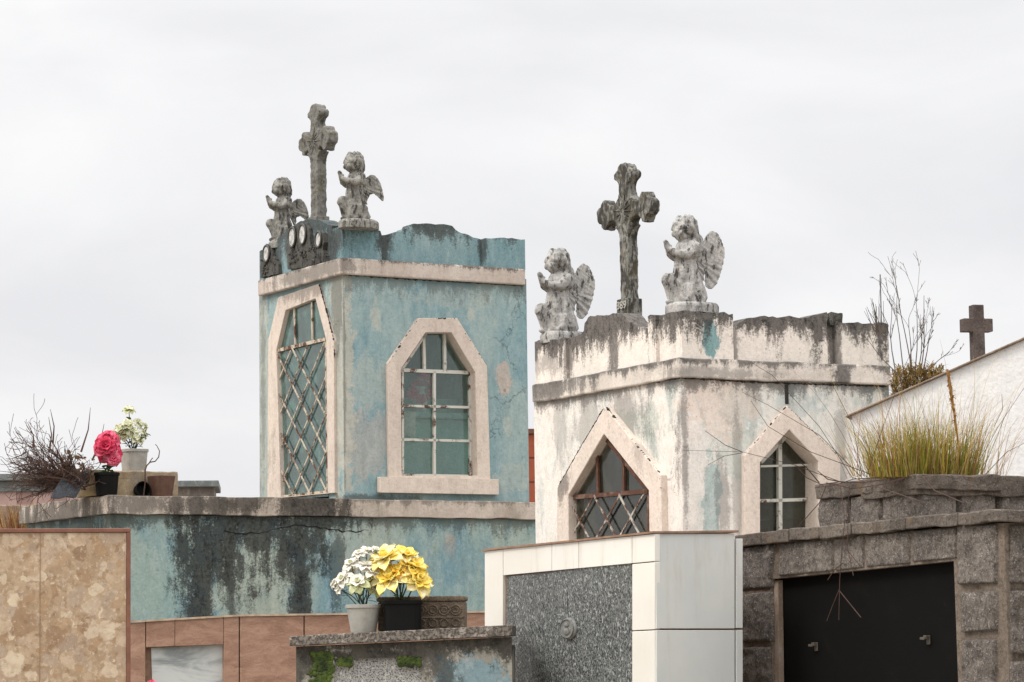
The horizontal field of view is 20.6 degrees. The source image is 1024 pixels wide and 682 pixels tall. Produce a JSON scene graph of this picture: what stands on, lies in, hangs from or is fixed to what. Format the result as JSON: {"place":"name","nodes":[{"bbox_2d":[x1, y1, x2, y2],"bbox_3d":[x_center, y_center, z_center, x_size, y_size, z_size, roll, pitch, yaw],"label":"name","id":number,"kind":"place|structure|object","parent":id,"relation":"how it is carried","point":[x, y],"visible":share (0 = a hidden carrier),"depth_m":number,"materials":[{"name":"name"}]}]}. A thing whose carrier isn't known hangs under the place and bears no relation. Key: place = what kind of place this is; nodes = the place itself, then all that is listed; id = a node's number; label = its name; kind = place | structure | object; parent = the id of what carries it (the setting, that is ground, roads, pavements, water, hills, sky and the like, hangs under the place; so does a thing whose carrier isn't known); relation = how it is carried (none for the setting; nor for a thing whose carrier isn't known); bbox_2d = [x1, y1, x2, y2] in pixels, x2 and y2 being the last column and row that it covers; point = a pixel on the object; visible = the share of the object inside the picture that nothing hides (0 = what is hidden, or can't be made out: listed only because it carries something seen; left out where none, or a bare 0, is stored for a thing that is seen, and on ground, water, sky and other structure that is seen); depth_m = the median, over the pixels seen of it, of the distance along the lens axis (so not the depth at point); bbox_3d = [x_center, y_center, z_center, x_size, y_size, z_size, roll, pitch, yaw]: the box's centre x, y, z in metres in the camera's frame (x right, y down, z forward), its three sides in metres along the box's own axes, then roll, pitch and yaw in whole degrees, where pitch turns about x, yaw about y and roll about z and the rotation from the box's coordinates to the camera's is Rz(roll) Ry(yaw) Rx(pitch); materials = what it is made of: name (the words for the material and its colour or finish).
{"place":"outdoors","nodes":[
{"label":"outdoors","id":0,"kind":"place"},
{"bbox_2d":[0,505,30,528],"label":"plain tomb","id":1,"kind":"object","parent":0,"point":[3,508],"visible":0.09,"depth_m":27.00,"materials":[{"name":"beige stone"}]},
{"bbox_2d":[0,494,36,528],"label":"dry grass","id":2,"kind":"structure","parent":1,"relation":"on","point":[13,516],"depth_m":26.87,"materials":[{"name":"plant"}]},
{"bbox_2d":[0,473,78,504],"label":"building","id":3,"kind":"structure","parent":0,"point":[4,499],"depth_m":42.10,"materials":[{"name":"pink concrete"}]},
{"bbox_2d":[177,480,220,495],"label":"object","id":4,"kind":"structure","parent":0,"point":[200,488],"depth_m":36.03,"materials":[{"name":"grey stone"}]},
{"bbox_2d":[0,0,1023,496],"label":"sky","id":5,"kind":"structure","parent":0,"point":[143,143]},
{"bbox_2d":[528,429,534,519],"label":"brick wall","id":6,"kind":"structure","parent":0,"point":[531,466],"depth_m":34.05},
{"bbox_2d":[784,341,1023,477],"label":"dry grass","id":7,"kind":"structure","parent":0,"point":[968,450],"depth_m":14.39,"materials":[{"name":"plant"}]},
{"bbox_2d":[859,449,1003,478],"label":"grass","id":8,"kind":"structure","parent":0,"point":[919,464],"depth_m":14.29,"materials":[{"name":"plant"}]},
{"label":"ground","id":9,"kind":"structure","parent":0,"visible":0},
{"bbox_2d":[0,528,130,681],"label":"slab tomb","id":10,"kind":"object","parent":9,"relation":"on","point":[65,604],"visible":1,"depth_m":9.91,"materials":[{"name":"stone"}]},
{"bbox_2d":[19,219,535,622],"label":"mausoleum","id":11,"kind":"structure","parent":9,"relation":"on","point":[359,331],"depth_m":24.40,"materials":[{"name":"teal paint"}]},
{"bbox_2d":[0,399,106,528],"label":"dry bush","id":12,"kind":"object","parent":11,"relation":"on","point":[53,475],"visible":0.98,"depth_m":22.84,"materials":[{"name":"brown plant"}]},
{"bbox_2d":[51,470,91,498],"bbox_3d":[-3.566,1.157,22.812,0.396,0.251,0.136,4,-8,-37],"label":"slate slab","id":13,"kind":"object","parent":11,"relation":"on","point":[66,489],"depth_m":22.75,"materials":[{"name":"grey stone"}]},
{"bbox_2d":[93,430,122,495],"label":"potted flowers","id":14,"kind":"object","parent":11,"relation":"on","point":[107,444],"visible":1,"depth_m":22.89,"materials":[{"name":"pink plant"}]},
{"bbox_2d":[77,470,177,497],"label":"stone block","id":15,"kind":"structure","parent":11,"relation":"on","point":[128,481],"depth_m":23.14,"materials":[{"name":"beige stone"}]},
{"bbox_2d":[112,405,150,471],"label":"potted flowers","id":16,"kind":"object","parent":15,"relation":"on","point":[133,458],"visible":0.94,"depth_m":23.24,"materials":[{"name":"white plant"}]},
{"bbox_2d":[133,481,150,494],"bbox_3d":[-3.041,1.219,23.119,0.133,0.135,0.100,3,-7,-30],"label":"broken pot","id":17,"kind":"object","parent":11,"relation":"on","point":[138,489],"visible":0.92,"depth_m":23.14,"materials":[{"name":"black plastic"}]},
{"bbox_2d":[143,444,159,494],"bbox_3d":[-2.964,1.065,23.139,0.152,0.440,0.013,3,-7,-31],"label":"dry tendril","id":18,"kind":"object","parent":11,"relation":"on","point":[150,461],"visible":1,"depth_m":23.11},
{"bbox_2d":[147,475,174,495],"bbox_3d":[-2.885,1.195,23.168,0.188,0.168,0.188,4,-8,-38],"label":"brown pot","id":19,"kind":"object","parent":11,"relation":"on","point":[160,485],"visible":0.94,"depth_m":23.10,"materials":[{"name":"ceramic"}]},
{"bbox_2d":[265,177,308,247],"bbox_3d":[-2.067,-1.157,25.591,0.396,0.662,0.255,3,-7,-32],"label":"angel statue","id":20,"kind":"object","parent":11,"relation":"on","point":[284,208],"visible":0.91,"depth_m":25.51,"materials":[{"name":"stone"}]},
{"bbox_2d":[277,300,328,497],"bbox_3d":[-1.859,0.513,24.847,0.034,1.769,1.083,3,-7,-30],"label":"door","id":21,"kind":"structure","parent":11,"relation":"in","point":[303,349],"depth_m":24.78,"materials":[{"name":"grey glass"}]},
{"bbox_2d":[298,103,337,219],"bbox_3d":[-1.745,-1.588,25.362,0.144,1.102,0.546,3,-7,-34],"label":"stone cross","id":22,"kind":"object","parent":11,"relation":"on","point":[318,140],"visible":0.97,"depth_m":25.30,"materials":[{"name":"grey stone"}]},
{"bbox_2d":[337,151,383,230],"bbox_3d":[-1.339,-1.296,24.291,0.405,0.677,0.261,4,-8,-36],"label":"angel statue","id":23,"kind":"object","parent":11,"relation":"on","point":[358,185],"visible":1,"depth_m":24.20,"materials":[{"name":"stone"}]},
{"bbox_2d":[406,373,436,411],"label":"indoor flowers","id":24,"kind":"object","parent":11,"relation":"on","point":[419,392],"visible":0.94,"depth_m":25.22,"materials":[{"name":"pink plant"}]},
{"bbox_2d":[401,334,472,475],"bbox_3d":[-0.648,0.552,24.616,0.804,1.310,0.031,3,-7,-30],"label":"window","id":25,"kind":"structure","parent":11,"relation":"in","point":[422,341],"depth_m":24.59,"materials":[{"name":"white metal"}]},
{"bbox_2d":[130,611,487,681],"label":"brown tomb","id":26,"kind":"object","parent":9,"relation":"on","point":[243,648],"visible":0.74,"depth_m":17.39,"materials":[{"name":"orange tile"}]},
{"bbox_2d":[290,625,515,681],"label":"stained tomb","id":27,"kind":"object","parent":9,"relation":"on","point":[462,657],"visible":1,"depth_m":14.14,"materials":[{"name":"stone"}]},
{"bbox_2d":[330,546,391,632],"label":"potted flowers","id":28,"kind":"object","parent":27,"relation":"on","point":[362,617],"visible":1,"depth_m":14.20,"materials":[{"name":"white plant"}]},
{"bbox_2d":[368,544,433,630],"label":"potted flowers","id":29,"kind":"object","parent":27,"relation":"on","point":[410,571],"visible":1,"depth_m":14.16,"materials":[{"name":"yellow plant"}]},
{"bbox_2d":[376,596,467,630],"bbox_3d":[-0.457,1.396,14.411,0.454,0.174,0.254,-1,-6,2],"label":"stone planter","id":30,"kind":"object","parent":27,"relation":"on","point":[438,612],"visible":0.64,"depth_m":14.29,"materials":[{"name":"brown stone"}]},
{"bbox_2d":[482,530,742,681],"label":"tiled tomb","id":31,"kind":"object","parent":9,"relation":"on","point":[657,606],"visible":0.96,"depth_m":13.71,"materials":[{"name":"white tile"}]},
{"bbox_2d":[532,310,890,543],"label":"mausoleum","id":32,"kind":"structure","parent":9,"relation":"on","point":[630,409],"depth_m":19.03,"materials":[{"name":"beige paint"}]},
{"bbox_2d":[534,247,594,343],"bbox_3d":[0.366,-0.325,20.398,0.433,0.702,0.259,3,-7,-31],"label":"angel statue","id":33,"kind":"object","parent":32,"relation":"on","point":[565,287],"visible":0.97,"depth_m":20.32,"materials":[{"name":"stone"}]},
{"bbox_2d":[572,439,649,538],"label":"window","id":34,"kind":"structure","parent":32,"relation":"in","point":[612,500],"depth_m":19.39,"materials":[{"name":"grey glass"}]},
{"bbox_2d":[597,162,659,314],"bbox_3d":[0.812,-0.700,19.719,0.139,1.102,0.638,3,-7,-34],"label":"stone cross","id":35,"kind":"object","parent":32,"relation":"on","point":[627,212],"visible":0.95,"depth_m":19.68,"materials":[{"name":"grey stone"}]},
{"bbox_2d":[661,214,724,313],"bbox_3d":[1.200,-0.512,18.903,0.419,0.676,0.254,2,-7,-27],"label":"angel statue","id":36,"kind":"object","parent":32,"relation":"on","point":[694,256],"visible":1,"depth_m":18.82,"materials":[{"name":"stone"}]},
{"bbox_2d":[760,436,807,529],"bbox_3d":[1.885,0.990,19.018,0.522,0.848,0.039,2,-7,-27],"label":"window","id":37,"kind":"structure","parent":32,"relation":"in","point":[778,447],"depth_m":18.95,"materials":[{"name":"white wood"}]},
{"bbox_2d":[735,509,1023,681],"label":"stone tomb","id":38,"kind":"object","parent":9,"relation":"on","point":[935,598],"visible":0.96,"depth_m":13.12,"materials":[{"name":"stone"}]},
{"bbox_2d":[817,473,1023,526],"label":"stone planter","id":39,"kind":"object","parent":38,"relation":"on","point":[971,492],"visible":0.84,"depth_m":14.36,"materials":[{"name":"stone"}]},
{"bbox_2d":[686,312,1023,619],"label":"trailing weed","id":40,"kind":"object","parent":39,"relation":"on","point":[837,481],"visible":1,"depth_m":13.93,"materials":[{"name":"brown plant"}]},
{"bbox_2d":[832,380,1021,478],"bbox_3d":[2.103,0.449,14.412,1.203,0.509,0.470,2,-7,-27],"label":"grass clump","id":41,"kind":"object","parent":39,"relation":"on","point":[910,454],"visible":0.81,"depth_m":14.34,"materials":[{"name":"plant"}]},
{"bbox_2d":[946,369,960,473],"bbox_3d":[2.262,0.413,14.449,0.072,0.540,0.054,-1,-6,0],"label":"dry stalk","id":42,"kind":"object","parent":39,"relation":"on","point":[950,388],"visible":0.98,"depth_m":14.46,"materials":[{"name":"brown plant"}]},
{"bbox_2d":[880,274,881,322],"bbox_3d":[3.193,1.772,23.943,0.010,4.715,0.010,-1,-6,0],"label":"antenna rod","id":43,"kind":"object","parent":9,"relation":"on","point":[880,299],"visible":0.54,"depth_m":24.17,"materials":[{"name":"grey metal"}]},
{"bbox_2d":[846,337,1023,480],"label":"gabled tomb","id":44,"kind":"object","parent":9,"relation":"on","point":[1005,376],"visible":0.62,"depth_m":16.28,"materials":[{"name":"white paint"}]},
{"bbox_2d":[960,305,992,360],"bbox_3d":[3.178,1.669,18.928,0.382,3.847,0.400,1,-6,-12],"label":"cross","id":45,"kind":"object","parent":9,"relation":"on","point":[976,325],"visible":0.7,"depth_m":19.08,"materials":[{"name":"stone"}]},
{"bbox_3d":[2.618,1.890,17.559,0.346,3.130,0.450,-2,-6,14],"label":"planter","id":46,"kind":"object","parent":9,"relation":"on","visible":0},
{"bbox_2d":[861,252,961,396],"bbox_3d":[2.515,-0.102,17.694,0.618,0.992,0.447,-1,-6,0],"label":"dry shrub","id":47,"kind":"object","parent":46,"relation":"in","point":[917,374],"visible":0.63,"depth_m":17.71,"materials":[{"name":"brown plant"}]}
]}

